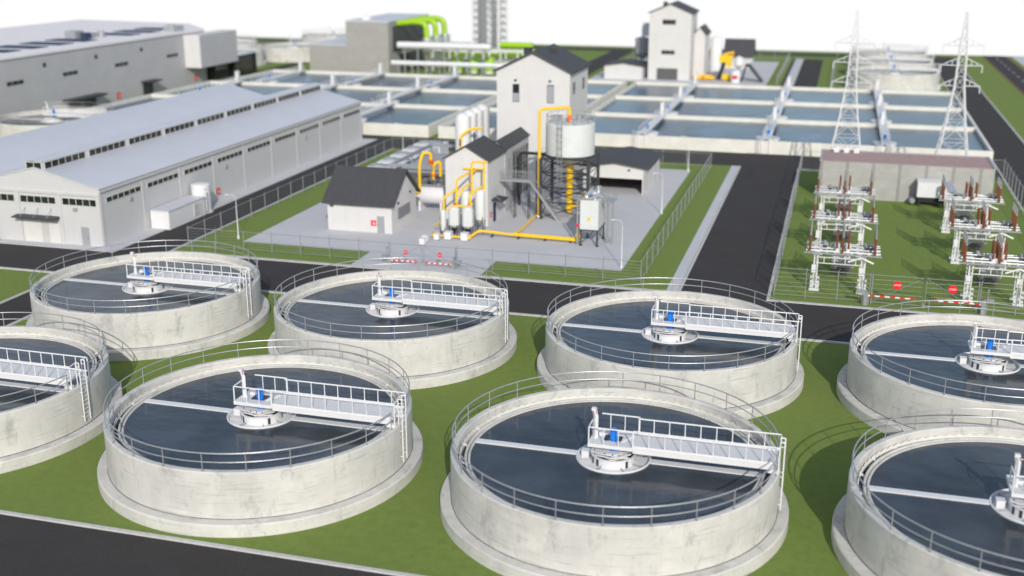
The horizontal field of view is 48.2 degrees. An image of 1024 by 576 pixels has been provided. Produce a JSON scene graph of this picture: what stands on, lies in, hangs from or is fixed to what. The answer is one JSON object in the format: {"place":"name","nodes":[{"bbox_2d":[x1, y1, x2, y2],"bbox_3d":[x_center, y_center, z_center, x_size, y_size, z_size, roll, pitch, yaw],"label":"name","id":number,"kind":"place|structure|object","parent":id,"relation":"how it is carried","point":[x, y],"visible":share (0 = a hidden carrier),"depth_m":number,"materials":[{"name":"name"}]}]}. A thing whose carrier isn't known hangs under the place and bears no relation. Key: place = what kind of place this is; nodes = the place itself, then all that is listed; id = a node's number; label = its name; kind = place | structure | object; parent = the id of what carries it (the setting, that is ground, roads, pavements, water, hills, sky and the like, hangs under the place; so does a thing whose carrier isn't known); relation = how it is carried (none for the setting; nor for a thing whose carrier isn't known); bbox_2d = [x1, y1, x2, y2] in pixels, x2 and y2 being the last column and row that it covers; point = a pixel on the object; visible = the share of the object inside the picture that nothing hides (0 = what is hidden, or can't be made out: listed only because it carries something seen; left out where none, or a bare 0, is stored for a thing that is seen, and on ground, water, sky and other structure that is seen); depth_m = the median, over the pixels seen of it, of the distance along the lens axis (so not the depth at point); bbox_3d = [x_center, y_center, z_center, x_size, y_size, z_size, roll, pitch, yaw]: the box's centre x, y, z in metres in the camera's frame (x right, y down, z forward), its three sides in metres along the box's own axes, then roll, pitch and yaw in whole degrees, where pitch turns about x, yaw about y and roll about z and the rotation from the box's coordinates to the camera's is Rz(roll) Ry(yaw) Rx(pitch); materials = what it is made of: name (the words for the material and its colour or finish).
{"place":"outdoors","nodes":[
{"label":"outdoors","id":0,"kind":"place"},
{"bbox_2d":[237,43,266,66],"bbox_3d":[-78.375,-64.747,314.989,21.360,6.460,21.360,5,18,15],"label":"pipe","id":1,"kind":"object","parent":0,"point":[260,58],"visible":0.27,"depth_m":312.95,"materials":[{"name":"metal"}]},
{"bbox_2d":[0,37,1023,575],"bbox_3d":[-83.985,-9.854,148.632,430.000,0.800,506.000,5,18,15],"label":"ground","id":2,"kind":"structure","parent":0,"point":[820,427],"depth_m":77.14,"materials":[{"name":"green plant"}]},
{"bbox_2d":[0,102,113,136],"bbox_3d":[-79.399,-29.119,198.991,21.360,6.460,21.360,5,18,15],"label":"settling tank","id":3,"kind":"object","parent":2,"relation":"on","point":[15,123],"visible":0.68,"depth_m":198.00,"materials":[{"name":"white paint"}]},
{"bbox_2d":[0,312,122,473],"bbox_3d":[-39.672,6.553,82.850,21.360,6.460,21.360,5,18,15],"label":"settling tank","id":4,"kind":"object","parent":2,"relation":"on","point":[57,385],"visible":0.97,"depth_m":80.41,"materials":[{"name":"white paint"}]},
{"bbox_2d":[0,20,256,115],"bbox_3d":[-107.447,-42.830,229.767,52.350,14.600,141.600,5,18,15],"label":"factory hall","id":5,"kind":"structure","parent":2,"relation":"on","point":[74,63],"depth_m":242.48,"materials":[{"name":"grey metal"}]},
{"bbox_2d":[26,240,269,360],"bbox_3d":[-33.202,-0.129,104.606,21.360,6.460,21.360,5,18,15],"label":"settling tank","id":6,"kind":"object","parent":2,"relation":"on","point":[131,306],"visible":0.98,"depth_m":101.09,"materials":[{"name":"white paint"}]},
{"bbox_2d":[0,83,361,246],"bbox_3d":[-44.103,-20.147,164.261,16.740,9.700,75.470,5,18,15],"label":"warehouse","id":7,"kind":"structure","parent":2,"relation":"on","point":[107,191],"depth_m":144.34,"materials":[{"name":"metal"}]},
{"bbox_2d":[19,194,55,203],"bbox_3d":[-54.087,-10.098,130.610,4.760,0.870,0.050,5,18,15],"label":"window","id":8,"kind":"structure","parent":7,"relation":"in","point":[23,198],"depth_m":130.60,"materials":[{"name":"black glass"}]},
{"bbox_2d":[23,219,61,243],"bbox_3d":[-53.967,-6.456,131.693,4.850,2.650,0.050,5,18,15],"label":"roller door","id":9,"kind":"structure","parent":7,"relation":"in","point":[35,230],"depth_m":131.64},
{"bbox_2d":[61,197,95,206],"bbox_3d":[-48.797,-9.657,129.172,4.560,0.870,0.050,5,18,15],"label":"window","id":10,"kind":"structure","parent":7,"relation":"in","point":[65,201],"depth_m":129.19,"materials":[{"name":"black glass"}]},
{"bbox_2d":[106,185,140,202],"bbox_3d":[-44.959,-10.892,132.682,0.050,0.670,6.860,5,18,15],"label":"window","id":11,"kind":"structure","parent":7,"relation":"in","point":[119,195],"depth_m":132.61,"materials":[{"name":"black glass"}]},
{"bbox_2d":[0,83,264,172],"bbox_3d":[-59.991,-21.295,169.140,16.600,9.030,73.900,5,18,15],"label":"roof","id":12,"kind":"structure","parent":7,"relation":"attached to","point":[17,150],"depth_m":164.05,"materials":[{"name":"metal"}]},
{"bbox_2d":[191,182,213,213],"bbox_3d":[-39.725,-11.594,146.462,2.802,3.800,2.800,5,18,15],"label":"ventilation duct","id":13,"kind":"object","parent":2,"relation":"on","point":[200,188],"visible":0.73,"depth_m":145.44,"materials":[{"name":"metal"}]},
{"bbox_2d":[97,339,422,537],"bbox_3d":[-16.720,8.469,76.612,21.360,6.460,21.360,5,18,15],"label":"settling tank","id":14,"kind":"object","parent":2,"relation":"on","point":[257,445],"visible":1,"depth_m":72.61,"materials":[{"name":"concrete"}]},
{"bbox_2d":[86,94,470,137],"bbox_3d":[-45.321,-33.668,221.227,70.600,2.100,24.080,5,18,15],"label":"water basin","id":15,"kind":"object","parent":2,"relation":"on","point":[420,120],"visible":0.43,"depth_m":215.45,"materials":[{"name":"concrete"}]},
{"bbox_2d":[361,91,394,121],"bbox_3d":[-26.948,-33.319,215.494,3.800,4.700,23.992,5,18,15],"label":"scraper bridge","id":16,"kind":"structure","parent":15,"relation":"on","point":[385,104],"depth_m":220.20,"materials":[{"name":"white paint"}]},
{"bbox_2d":[259,36,327,62],"bbox_3d":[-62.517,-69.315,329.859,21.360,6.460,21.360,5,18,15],"label":"settling tank","id":17,"kind":"object","parent":2,"relation":"on","point":[289,52],"visible":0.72,"depth_m":321.69,"materials":[{"name":"white paint"}]},
{"bbox_2d":[302,26,345,41],"bbox_3d":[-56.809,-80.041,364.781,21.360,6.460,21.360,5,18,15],"label":"settling tank","id":18,"kind":"object","parent":2,"relation":"on","point":[308,37],"visible":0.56,"depth_m":364.33,"materials":[{"name":"white paint"}]},
{"bbox_2d":[152,81,496,107],"bbox_3d":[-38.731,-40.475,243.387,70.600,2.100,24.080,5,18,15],"label":"water basin","id":19,"kind":"object","parent":2,"relation":"on","point":[446,97],"visible":0.41,"depth_m":246.95,"materials":[{"name":"concrete"}]},
{"bbox_2d":[177,71,242,94],"bbox_3d":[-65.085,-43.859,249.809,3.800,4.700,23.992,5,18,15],"label":"scraper bridge","id":20,"kind":"structure","parent":19,"relation":"on","point":[237,76],"depth_m":253.87,"materials":[{"name":"white paint"}]},
{"bbox_2d":[371,77,422,102],"bbox_3d":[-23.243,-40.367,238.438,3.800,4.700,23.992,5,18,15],"label":"scraper bridge","id":21,"kind":"structure","parent":19,"relation":"on","point":[418,87],"depth_m":239.31,"materials":[{"name":"white paint"}]},
{"bbox_2d":[308,37,346,71],"bbox_3d":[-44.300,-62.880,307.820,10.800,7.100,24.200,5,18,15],"label":"process annex","id":22,"kind":"object","parent":2,"relation":"on","point":[329,55],"visible":0.36,"depth_m":296.92,"materials":[{"name":"concrete"}]},
{"bbox_2d":[224,69,496,90],"bbox_3d":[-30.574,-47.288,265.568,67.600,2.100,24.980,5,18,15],"label":"water basin","id":23,"kind":"object","parent":2,"relation":"on","point":[484,83],"visible":0.31,"depth_m":271.08,"materials":[{"name":"concrete"}]},
{"bbox_2d":[252,60,305,82],"bbox_3d":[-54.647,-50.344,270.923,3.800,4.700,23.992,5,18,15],"label":"scraper bridge","id":24,"kind":"structure","parent":23,"relation":"on","point":[269,78],"depth_m":269.53,"materials":[{"name":"white paint"}]},
{"bbox_2d":[337,63,384,85],"bbox_3d":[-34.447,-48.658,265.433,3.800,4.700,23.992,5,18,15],"label":"scraper bridge","id":25,"kind":"structure","parent":23,"relation":"on","point":[353,81],"depth_m":264.57,"materials":[{"name":"white paint"}]},
{"bbox_2d":[415,65,458,88],"bbox_3d":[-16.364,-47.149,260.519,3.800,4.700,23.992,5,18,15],"label":"scraper bridge","id":26,"kind":"structure","parent":23,"relation":"on","point":[431,83],"depth_m":259.27,"materials":[{"name":"white paint"}]},
{"bbox_2d":[344,13,428,72],"bbox_3d":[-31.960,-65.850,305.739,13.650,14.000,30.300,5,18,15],"label":"process block","id":27,"kind":"structure","parent":2,"relation":"on","point":[371,42],"depth_m":293.19,"materials":[{"name":"concrete"}]},
{"bbox_2d":[397,19,432,72],"bbox_3d":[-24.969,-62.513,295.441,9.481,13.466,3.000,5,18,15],"label":"green duct","id":28,"kind":"object","parent":27,"relation":"attached to","point":[426,38],"visible":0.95,"depth_m":293.35,"materials":[{"name":"metal"}]},
{"bbox_2d":[407,17,441,69],"bbox_3d":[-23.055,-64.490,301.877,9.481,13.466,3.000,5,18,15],"label":"green duct","id":29,"kind":"object","parent":27,"relation":"attached to","point":[436,37],"visible":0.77,"depth_m":299.54,"materials":[{"name":"metal"}]},
{"bbox_2d":[418,15,449,61],"bbox_3d":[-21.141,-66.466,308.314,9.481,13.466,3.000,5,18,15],"label":"green duct","id":30,"kind":"object","parent":27,"relation":"attached to","point":[444,35],"visible":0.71,"depth_m":305.92,"materials":[{"name":"metal"}]},
{"bbox_2d":[268,257,516,389],"bbox_3d":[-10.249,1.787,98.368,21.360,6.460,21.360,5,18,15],"label":"settling tank","id":31,"kind":"object","parent":2,"relation":"on","point":[425,328],"visible":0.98,"depth_m":95.11,"materials":[{"name":"white paint"}]},
{"bbox_2d":[397,41,491,75],"bbox_3d":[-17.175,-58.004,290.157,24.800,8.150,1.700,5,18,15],"label":"overhead pipe","id":32,"kind":"object","parent":2,"relation":"on","point":[457,47],"visible":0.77,"depth_m":289.01,"materials":[{"name":"metal"}]},
{"bbox_2d":[391,60,504,76],"bbox_3d":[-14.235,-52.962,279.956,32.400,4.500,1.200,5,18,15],"label":"overhead pipe","id":33,"kind":"object","parent":2,"relation":"on","point":[426,64],"visible":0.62,"depth_m":279.53,"materials":[{"name":"metal"}]},
{"bbox_2d":[438,108,496,140],"bbox_3d":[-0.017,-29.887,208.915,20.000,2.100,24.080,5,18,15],"label":"water basin","id":34,"kind":"object","parent":2,"relation":"on","point":[446,130],"visible":0.25,"depth_m":200.26,"materials":[{"name":"concrete"}]},
{"bbox_2d":[432,49,533,71],"bbox_3d":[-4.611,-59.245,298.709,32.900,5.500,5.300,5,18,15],"label":"pipe rack","id":35,"kind":"object","parent":2,"relation":"on","point":[505,51],"visible":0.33,"depth_m":299.30,"materials":[{"name":"metal"}]},
{"bbox_2d":[448,50,524,67],"bbox_3d":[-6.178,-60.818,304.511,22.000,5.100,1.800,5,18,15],"label":"overhead pipe","id":36,"kind":"object","parent":2,"relation":"on","point":[493,55],"visible":0.38,"depth_m":303.18,"materials":[{"name":"metal"}]},
{"bbox_2d":[471,0,507,48],"bbox_3d":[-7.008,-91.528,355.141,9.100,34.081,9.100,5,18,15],"label":"lattice tower","id":37,"kind":"structure","parent":2,"relation":"on","point":[496,8],"depth_m":355.75,"materials":[{"name":"metal"}]},
{"bbox_2d":[0,59,1023,575],"bbox_3d":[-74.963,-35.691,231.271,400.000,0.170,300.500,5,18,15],"label":"kerb","id":38,"kind":"structure","parent":2,"relation":"on","point":[230,547],"depth_m":108.17,"materials":[{"name":"concrete"}]},
{"bbox_2d":[499,42,532,61],"bbox_3d":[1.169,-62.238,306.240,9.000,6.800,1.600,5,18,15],"label":"overhead pipe","id":39,"kind":"object","parent":2,"relation":"on","point":[511,45],"visible":0.69,"depth_m":305.10,"materials":[{"name":"metal"}]},
{"bbox_2d":[493,43,591,187],"bbox_3d":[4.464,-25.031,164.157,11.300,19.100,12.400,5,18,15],"label":"tower building","id":40,"kind":"structure","parent":2,"relation":"on","point":[530,83],"depth_m":158.54,"materials":[{"name":"white paint"}]},
{"bbox_2d":[485,94,604,113],"bbox_3d":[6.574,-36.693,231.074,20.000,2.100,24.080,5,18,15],"label":"water basin","id":41,"kind":"object","parent":2,"relation":"on","point":[594,102],"visible":0.16,"depth_m":232.11,"materials":[{"name":"concrete"}]},
{"bbox_2d":[175,148,1023,319],"bbox_3d":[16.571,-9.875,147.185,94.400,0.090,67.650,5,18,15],"label":"grass verge","id":42,"kind":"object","parent":2,"relation":"on","point":[913,240],"depth_m":128.59,"materials":[{"name":"plant"}]},
{"bbox_2d":[187,139,391,259],"bbox_3d":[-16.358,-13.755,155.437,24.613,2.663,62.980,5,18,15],"label":"fence","id":43,"kind":"object","parent":42,"relation":"on","point":[358,240],"visible":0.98,"depth_m":129.96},
{"bbox_2d":[392,137,712,282],"bbox_3d":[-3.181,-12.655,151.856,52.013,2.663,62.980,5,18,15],"label":"fence","id":44,"kind":"object","parent":42,"relation":"on","point":[528,253],"visible":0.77,"depth_m":122.72,"materials":[{"name":"metal"}]},
{"bbox_2d":[390,242,455,265],"bbox_3d":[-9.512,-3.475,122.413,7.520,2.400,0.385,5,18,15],"label":"gate","id":45,"kind":"structure","parent":44,"relation":"attached to","point":[405,252],"depth_m":122.44,"materials":[{"name":"metal"}]},
{"bbox_2d":[773,150,871,303],"bbox_3d":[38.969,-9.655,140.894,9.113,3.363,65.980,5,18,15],"label":"fence","id":46,"kind":"object","parent":42,"relation":"on","point":[785,233],"visible":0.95,"depth_m":120.70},
{"bbox_2d":[804,220,881,294],"bbox_3d":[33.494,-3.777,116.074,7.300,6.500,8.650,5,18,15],"label":"switch gantry","id":47,"kind":"object","parent":42,"relation":"on","point":[844,261],"visible":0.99,"depth_m":113.17,"materials":[{"name":"metal"}]},
{"bbox_2d":[809,191,878,256],"bbox_3d":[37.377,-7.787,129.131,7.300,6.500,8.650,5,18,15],"label":"switch gantry","id":48,"kind":"object","parent":42,"relation":"on","point":[847,217],"visible":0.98,"depth_m":126.02,"materials":[{"name":"metal"}]},
{"bbox_2d":[813,168,875,225],"bbox_3d":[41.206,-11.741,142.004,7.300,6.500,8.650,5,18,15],"label":"switch gantry","id":49,"kind":"object","parent":42,"relation":"on","point":[841,190],"visible":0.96,"depth_m":138.87,"materials":[{"name":"metal"}]},
{"bbox_2d":[830,10,874,150],"bbox_3d":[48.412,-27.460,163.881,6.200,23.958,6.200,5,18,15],"label":"power pylon","id":50,"kind":"object","parent":42,"relation":"on","point":[847,82],"visible":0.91,"depth_m":162.85,"materials":[{"name":"metal"}]},
{"bbox_2d":[856,280,914,305],"bbox_3d":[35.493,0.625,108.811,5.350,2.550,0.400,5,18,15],"label":"barrier","id":51,"kind":"object","parent":42,"relation":"on","point":[865,298],"visible":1,"depth_m":109.15,"materials":[{"name":"metal"}]},
{"bbox_2d":[870,274,979,311],"bbox_3d":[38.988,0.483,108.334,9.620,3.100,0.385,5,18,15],"label":"gate","id":52,"kind":"structure","parent":42,"relation":"on","point":[952,289],"depth_m":108.18,"materials":[{"name":"metal"}]},
{"bbox_2d":[909,178,947,206],"bbox_3d":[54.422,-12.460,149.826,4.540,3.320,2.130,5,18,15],"label":"transformer cabinet","id":53,"kind":"object","parent":42,"relation":"on","point":[927,190],"visible":0.91,"depth_m":148.96,"materials":[{"name":"metal"}]},
{"bbox_2d":[934,12,984,155],"bbox_3d":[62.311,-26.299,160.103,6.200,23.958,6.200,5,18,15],"label":"power pylon","id":54,"kind":"object","parent":42,"relation":"on","point":[950,104],"visible":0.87,"depth_m":159.29,"materials":[{"name":"metal"}]},
{"bbox_2d":[938,174,1004,235],"bbox_3d":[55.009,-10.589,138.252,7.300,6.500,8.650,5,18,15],"label":"switch gantry","id":55,"kind":"object","parent":42,"relation":"on","point":[964,208],"visible":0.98,"depth_m":135.53,"materials":[{"name":"metal"}]},
{"bbox_2d":[947,199,1021,264],"bbox_3d":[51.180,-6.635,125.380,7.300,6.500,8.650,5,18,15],"label":"switch gantry","id":56,"kind":"object","parent":42,"relation":"on","point":[977,234],"visible":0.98,"depth_m":122.63,"materials":[{"name":"metal"}]},
{"bbox_2d":[958,229,1023,306],"bbox_3d":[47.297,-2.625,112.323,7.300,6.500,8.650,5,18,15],"label":"switch gantry","id":57,"kind":"object","parent":42,"relation":"on","point":[992,270],"visible":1,"depth_m":109.65,"materials":[{"name":"metal"}]},
{"bbox_2d":[978,158,1023,314],"bbox_3d":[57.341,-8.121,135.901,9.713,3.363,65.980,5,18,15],"label":"fence","id":58,"kind":"object","parent":42,"relation":"on","point":[1014,195],"visible":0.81,"depth_m":147.83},
{"bbox_2d":[588,80,626,101],"bbox_3d":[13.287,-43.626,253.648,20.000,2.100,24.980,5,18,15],"label":"water basin","id":59,"kind":"object","parent":2,"relation":"on","point":[608,89],"visible":0.28,"depth_m":256.74,"materials":[{"name":"concrete"}]},
{"bbox_2d":[440,371,788,575],"bbox_3d":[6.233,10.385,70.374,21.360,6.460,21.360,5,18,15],"label":"settling tank","id":60,"kind":"object","parent":2,"relation":"on","point":[602,481],"visible":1,"depth_m":66.91,"materials":[{"name":"white paint"}]},
{"bbox_2d":[537,277,803,419],"bbox_3d":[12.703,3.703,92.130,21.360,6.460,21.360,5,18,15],"label":"settling tank","id":61,"kind":"object","parent":2,"relation":"on","point":[745,351],"visible":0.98,"depth_m":89.20,"materials":[{"name":"white paint"}]},
{"bbox_2d":[591,95,977,127],"bbox_3d":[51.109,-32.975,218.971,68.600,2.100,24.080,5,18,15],"label":"water basin","id":62,"kind":"object","parent":2,"relation":"on","point":[905,115],"visible":0.49,"depth_m":222.78,"materials":[{"name":"concrete"}]},
{"bbox_2d":[655,86,683,114],"bbox_3d":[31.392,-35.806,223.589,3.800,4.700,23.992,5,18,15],"label":"scraper bridge","id":63,"kind":"structure","parent":62,"relation":"on","point":[674,103],"depth_m":222.44,"materials":[{"name":"white paint"}]},
{"bbox_2d":[870,92,891,123],"bbox_3d":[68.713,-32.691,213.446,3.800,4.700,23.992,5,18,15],"label":"scraper bridge","id":64,"kind":"structure","parent":62,"relation":"on","point":[879,107],"depth_m":214.83,"materials":[{"name":"white paint"}]},
{"bbox_2d":[616,81,962,107],"bbox_3d":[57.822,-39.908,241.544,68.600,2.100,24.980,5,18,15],"label":"water basin","id":65,"kind":"object","parent":2,"relation":"on","point":[810,94],"visible":0.49,"depth_m":245.39,"materials":[{"name":"concrete"}]},
{"bbox_2d":[587,112,993,160],"bbox_3d":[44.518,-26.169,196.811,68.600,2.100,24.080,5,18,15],"label":"water basin","id":66,"kind":"object","parent":2,"relation":"on","point":[724,134],"visible":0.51,"depth_m":193.94,"materials":[{"name":"concrete"}]},
{"bbox_2d":[632,101,666,147],"bbox_3d":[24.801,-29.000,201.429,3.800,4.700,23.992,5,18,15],"label":"scraper bridge","id":67,"kind":"structure","parent":66,"relation":"on","point":[653,123],"depth_m":196.06,"materials":[{"name":"white paint"}]},
{"bbox_2d":[755,106,779,153],"bbox_3d":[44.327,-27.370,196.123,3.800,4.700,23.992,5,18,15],"label":"scraper bridge","id":68,"kind":"structure","parent":66,"relation":"on","point":[768,134],"depth_m":190.89,"materials":[{"name":"white paint"}]},
{"bbox_2d":[872,110,896,151],"bbox_3d":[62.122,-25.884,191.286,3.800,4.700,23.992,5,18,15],"label":"scraper bridge","id":69,"kind":"structure","parent":66,"relation":"on","point":[885,137],"depth_m":187.17,"materials":[{"name":"white paint"}]},
{"bbox_2d":[846,42,928,65],"bbox_3d":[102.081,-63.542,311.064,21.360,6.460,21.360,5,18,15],"label":"settling tank","id":70,"kind":"object","parent":2,"relation":"on","point":[868,52],"visible":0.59,"depth_m":309.97,"materials":[{"name":"white paint"}]},
{"bbox_2d":[846,50,933,75],"bbox_3d":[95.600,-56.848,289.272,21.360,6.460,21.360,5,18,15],"label":"settling tank","id":71,"kind":"object","parent":2,"relation":"on","point":[886,58],"visible":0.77,"depth_m":288.13,"materials":[{"name":"white paint"}]},
{"bbox_2d":[845,59,940,90],"bbox_3d":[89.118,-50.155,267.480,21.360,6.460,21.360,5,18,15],"label":"settling tank","id":72,"kind":"object","parent":2,"relation":"on","point":[896,77],"visible":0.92,"depth_m":261.50,"materials":[{"name":"white paint"}]},
{"bbox_2d":[831,408,1023,575],"bbox_3d":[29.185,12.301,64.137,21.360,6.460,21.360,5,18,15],"label":"settling tank","id":73,"kind":"object","parent":2,"relation":"on","point":[947,500],"visible":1,"depth_m":64.56,"materials":[{"name":"white paint"}]},
{"bbox_2d":[836,300,1023,434],"bbox_3d":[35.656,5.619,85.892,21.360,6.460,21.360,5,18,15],"label":"settling tank","id":74,"kind":"object","parent":2,"relation":"on","point":[896,366],"visible":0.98,"depth_m":84.69,"materials":[{"name":"white paint"}]},
{"bbox_2d":[0,39,1023,575],"bbox_3d":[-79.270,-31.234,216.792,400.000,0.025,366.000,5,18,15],"label":"road","id":75,"kind":"structure","parent":0,"point":[740,247],"depth_m":121.89,"materials":[{"name":"asphalt"}]},
{"bbox_2d":[150,195,205,229],"bbox_3d":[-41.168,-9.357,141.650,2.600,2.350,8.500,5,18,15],"label":"annex shed","id":76,"kind":"structure","parent":75,"relation":"on","point":[177,212],"depth_m":139.99,"materials":[{"name":"white paint"}]},
{"bbox_2d":[0,56,1023,290],"bbox_3d":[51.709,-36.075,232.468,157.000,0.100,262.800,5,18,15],"label":"pavement","id":77,"kind":"structure","parent":0,"point":[637,213],"depth_m":136.36,"materials":[{"name":"concrete"}]},
{"bbox_2d":[322,165,420,233],"bbox_3d":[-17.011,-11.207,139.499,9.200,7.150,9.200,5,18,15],"label":"utility house","id":78,"kind":"structure","parent":77,"relation":"on","point":[358,198],"depth_m":136.74,"materials":[{"name":"paint"}]},
{"bbox_2d":[390,143,454,184],"bbox_3d":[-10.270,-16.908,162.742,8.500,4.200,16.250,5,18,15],"label":"cooler shelter","id":79,"kind":"object","parent":77,"relation":"on","point":[412,169],"visible":0.34,"depth_m":156.99,"materials":[{"name":"metal"}]},
{"bbox_2d":[416,178,445,210],"bbox_3d":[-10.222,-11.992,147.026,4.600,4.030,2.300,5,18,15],"label":"horizontal tank","id":80,"kind":"object","parent":77,"relation":"on","point":[432,194],"visible":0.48,"depth_m":146.15,"materials":[{"name":"metal"}]},
{"bbox_2d":[448,206,459,234],"bbox_3d":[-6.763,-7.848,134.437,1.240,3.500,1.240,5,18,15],"label":"filter vessel","id":81,"kind":"object","parent":77,"relation":"on","point":[453,217],"visible":0.91,"depth_m":133.85,"materials":[{"name":"metal"}]},
{"bbox_2d":[431,161,487,238],"bbox_3d":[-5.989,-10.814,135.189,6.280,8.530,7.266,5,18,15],"label":"process piping","id":82,"kind":"object","parent":81,"relation":"on","point":[472,169],"visible":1,"depth_m":134.24,"materials":[{"name":"yellow paint"}]},
{"bbox_2d":[455,113,470,150],"bbox_3d":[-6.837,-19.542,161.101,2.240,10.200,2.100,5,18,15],"label":"white silo","id":83,"kind":"object","parent":77,"relation":"on","point":[462,122],"visible":0.48,"depth_m":159.50,"materials":[{"name":"paint"}]},
{"bbox_2d":[462,206,473,234],"bbox_3d":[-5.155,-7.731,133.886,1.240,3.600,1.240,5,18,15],"label":"filter vessel","id":84,"kind":"object","parent":77,"relation":"on","point":[467,218],"visible":0.81,"depth_m":133.28,"materials":[{"name":"metal"}]},
{"bbox_2d":[463,110,477,141],"bbox_3d":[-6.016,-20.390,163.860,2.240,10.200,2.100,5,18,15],"label":"white silo","id":85,"kind":"object","parent":77,"relation":"on","point":[472,115],"visible":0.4,"depth_m":162.25,"materials":[{"name":"paint"}]},
{"bbox_2d":[442,132,507,225],"bbox_3d":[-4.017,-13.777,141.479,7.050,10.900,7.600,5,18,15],"label":"process house","id":86,"kind":"structure","parent":77,"relation":"on","point":[485,148],"depth_m":138.89,"materials":[{"name":"concrete"}]},
{"bbox_2d":[475,189,484,233],"bbox_3d":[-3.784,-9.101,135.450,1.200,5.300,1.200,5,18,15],"label":"filter vessel","id":87,"kind":"object","parent":77,"relation":"on","point":[479,205],"visible":0.97,"depth_m":134.86,"materials":[{"name":"metal"}]},
{"bbox_2d":[476,104,489,137],"bbox_3d":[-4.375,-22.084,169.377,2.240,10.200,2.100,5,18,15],"label":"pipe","id":88,"kind":"object","parent":77,"relation":"on","point":[486,119],"visible":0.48,"depth_m":167.93,"materials":[{"name":"metal"}]},
{"bbox_2d":[495,127,529,212],"bbox_3d":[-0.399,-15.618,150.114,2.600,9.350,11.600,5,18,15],"label":"link gallery","id":89,"kind":"object","parent":77,"relation":"on","point":[514,143],"visible":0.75,"depth_m":148.45,"materials":[{"name":"grey metal"}]},
{"bbox_2d":[512,143,527,200],"bbox_3d":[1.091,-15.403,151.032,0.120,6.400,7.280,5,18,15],"label":"window","id":90,"kind":"structure","parent":89,"relation":"in","point":[524,158],"depth_m":151.09,"materials":[{"name":"grey glass"}]},
{"bbox_2d":[469,230,579,242],"bbox_3d":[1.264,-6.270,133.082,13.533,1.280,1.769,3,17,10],"label":"ground pipe","id":91,"kind":"object","parent":77,"relation":"on","point":[546,237],"visible":0.88,"depth_m":132.76,"materials":[{"name":"metal"}]},
{"bbox_2d":[500,170,560,220],"bbox_3d":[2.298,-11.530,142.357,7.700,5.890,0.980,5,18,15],"label":"access stair","id":92,"kind":"object","parent":77,"relation":"on","point":[555,215],"visible":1,"depth_m":141.99,"materials":[{"name":"metal"}]},
{"bbox_2d":[535,106,571,217],"bbox_3d":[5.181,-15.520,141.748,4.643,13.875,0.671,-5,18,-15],"label":"riser pipe","id":93,"kind":"object","parent":77,"relation":"on","point":[539,125],"visible":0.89,"depth_m":140.31,"materials":[{"name":"metal"}]},
{"bbox_2d":[537,110,599,218],"bbox_3d":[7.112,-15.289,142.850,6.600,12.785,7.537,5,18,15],"label":"elevated silo","id":94,"kind":"object","parent":77,"relation":"on","point":[570,143],"visible":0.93,"depth_m":140.72,"materials":[{"name":"metal"}]},
{"bbox_2d":[576,186,617,246],"bbox_3d":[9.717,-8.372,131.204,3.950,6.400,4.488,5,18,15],"label":"silver hopper","id":95,"kind":"object","parent":77,"relation":"on","point":[593,203],"visible":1,"depth_m":129.72,"materials":[{"name":"metal"}]},
{"bbox_2d":[579,146,663,194],"bbox_3d":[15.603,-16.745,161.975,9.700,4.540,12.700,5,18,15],"label":"garage","id":96,"kind":"structure","parent":77,"relation":"on","point":[632,162],"depth_m":157.72,"materials":[{"name":"metal"}]},
{"bbox_2d":[603,58,647,79],"bbox_3d":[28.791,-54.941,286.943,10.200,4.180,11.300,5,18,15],"label":"garage","id":97,"kind":"structure","parent":77,"relation":"on","point":[632,68],"depth_m":282.52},
{"bbox_2d":[635,23,648,59],"bbox_3d":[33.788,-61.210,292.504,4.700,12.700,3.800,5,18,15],"label":"silo","id":98,"kind":"object","parent":77,"relation":"on","point":[641,47],"visible":0.73,"depth_m":290.91,"materials":[{"name":"metal"}]},
{"bbox_2d":[648,1,699,80],"bbox_3d":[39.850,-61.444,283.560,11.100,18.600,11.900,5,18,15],"label":"tower","id":99,"kind":"structure","parent":77,"relation":"on","point":[672,28],"depth_m":278.77,"materials":[{"name":"white paint"}]},
{"bbox_2d":[656,68,677,79],"bbox_3d":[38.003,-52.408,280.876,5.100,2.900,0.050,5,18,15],"label":"garage door","id":100,"kind":"structure","parent":99,"relation":"in","point":[662,73],"depth_m":280.80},
{"bbox_2d":[693,24,710,75],"bbox_3d":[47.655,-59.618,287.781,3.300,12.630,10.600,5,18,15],"label":"annex tower","id":101,"kind":"structure","parent":77,"relation":"on","point":[701,49],"depth_m":283.71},
{"bbox_2d":[709,36,722,74],"bbox_3d":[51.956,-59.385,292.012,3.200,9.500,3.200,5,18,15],"label":"silo","id":102,"kind":"object","parent":77,"relation":"on","point":[715,53],"visible":0.91,"depth_m":290.83,"materials":[{"name":"white paint"}]},
{"bbox_2d":[716,51,733,79],"bbox_3d":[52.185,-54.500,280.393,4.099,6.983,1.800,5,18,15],"label":"conveyor","id":103,"kind":"object","parent":77,"relation":"on","point":[725,58],"visible":1,"depth_m":279.41,"materials":[{"name":"metal"}]},
{"bbox_2d":[730,56,743,82],"bbox_3d":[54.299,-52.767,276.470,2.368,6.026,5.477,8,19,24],"label":"tank","id":104,"kind":"object","parent":77,"relation":"on","point":[738,65],"visible":1,"depth_m":275.50,"materials":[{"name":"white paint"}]},
{"bbox_2d":[723,38,755,68],"bbox_3d":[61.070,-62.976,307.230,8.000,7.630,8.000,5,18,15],"label":"house","id":105,"kind":"structure","parent":77,"relation":"on","point":[745,49],"depth_m":304.94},
{"bbox_2d":[0,0,1023,55],"label":"sky","id":106,"kind":"structure","parent":0,"point":[783,25],"materials":[{"name":"white"}]},
{"bbox_2d":[818,146,995,205],"bbox_3d":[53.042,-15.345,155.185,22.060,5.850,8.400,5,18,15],"label":"control building","id":107,"kind":"structure","parent":0,"point":[896,175],"depth_m":152.25,"materials":[{"name":"white paint"}]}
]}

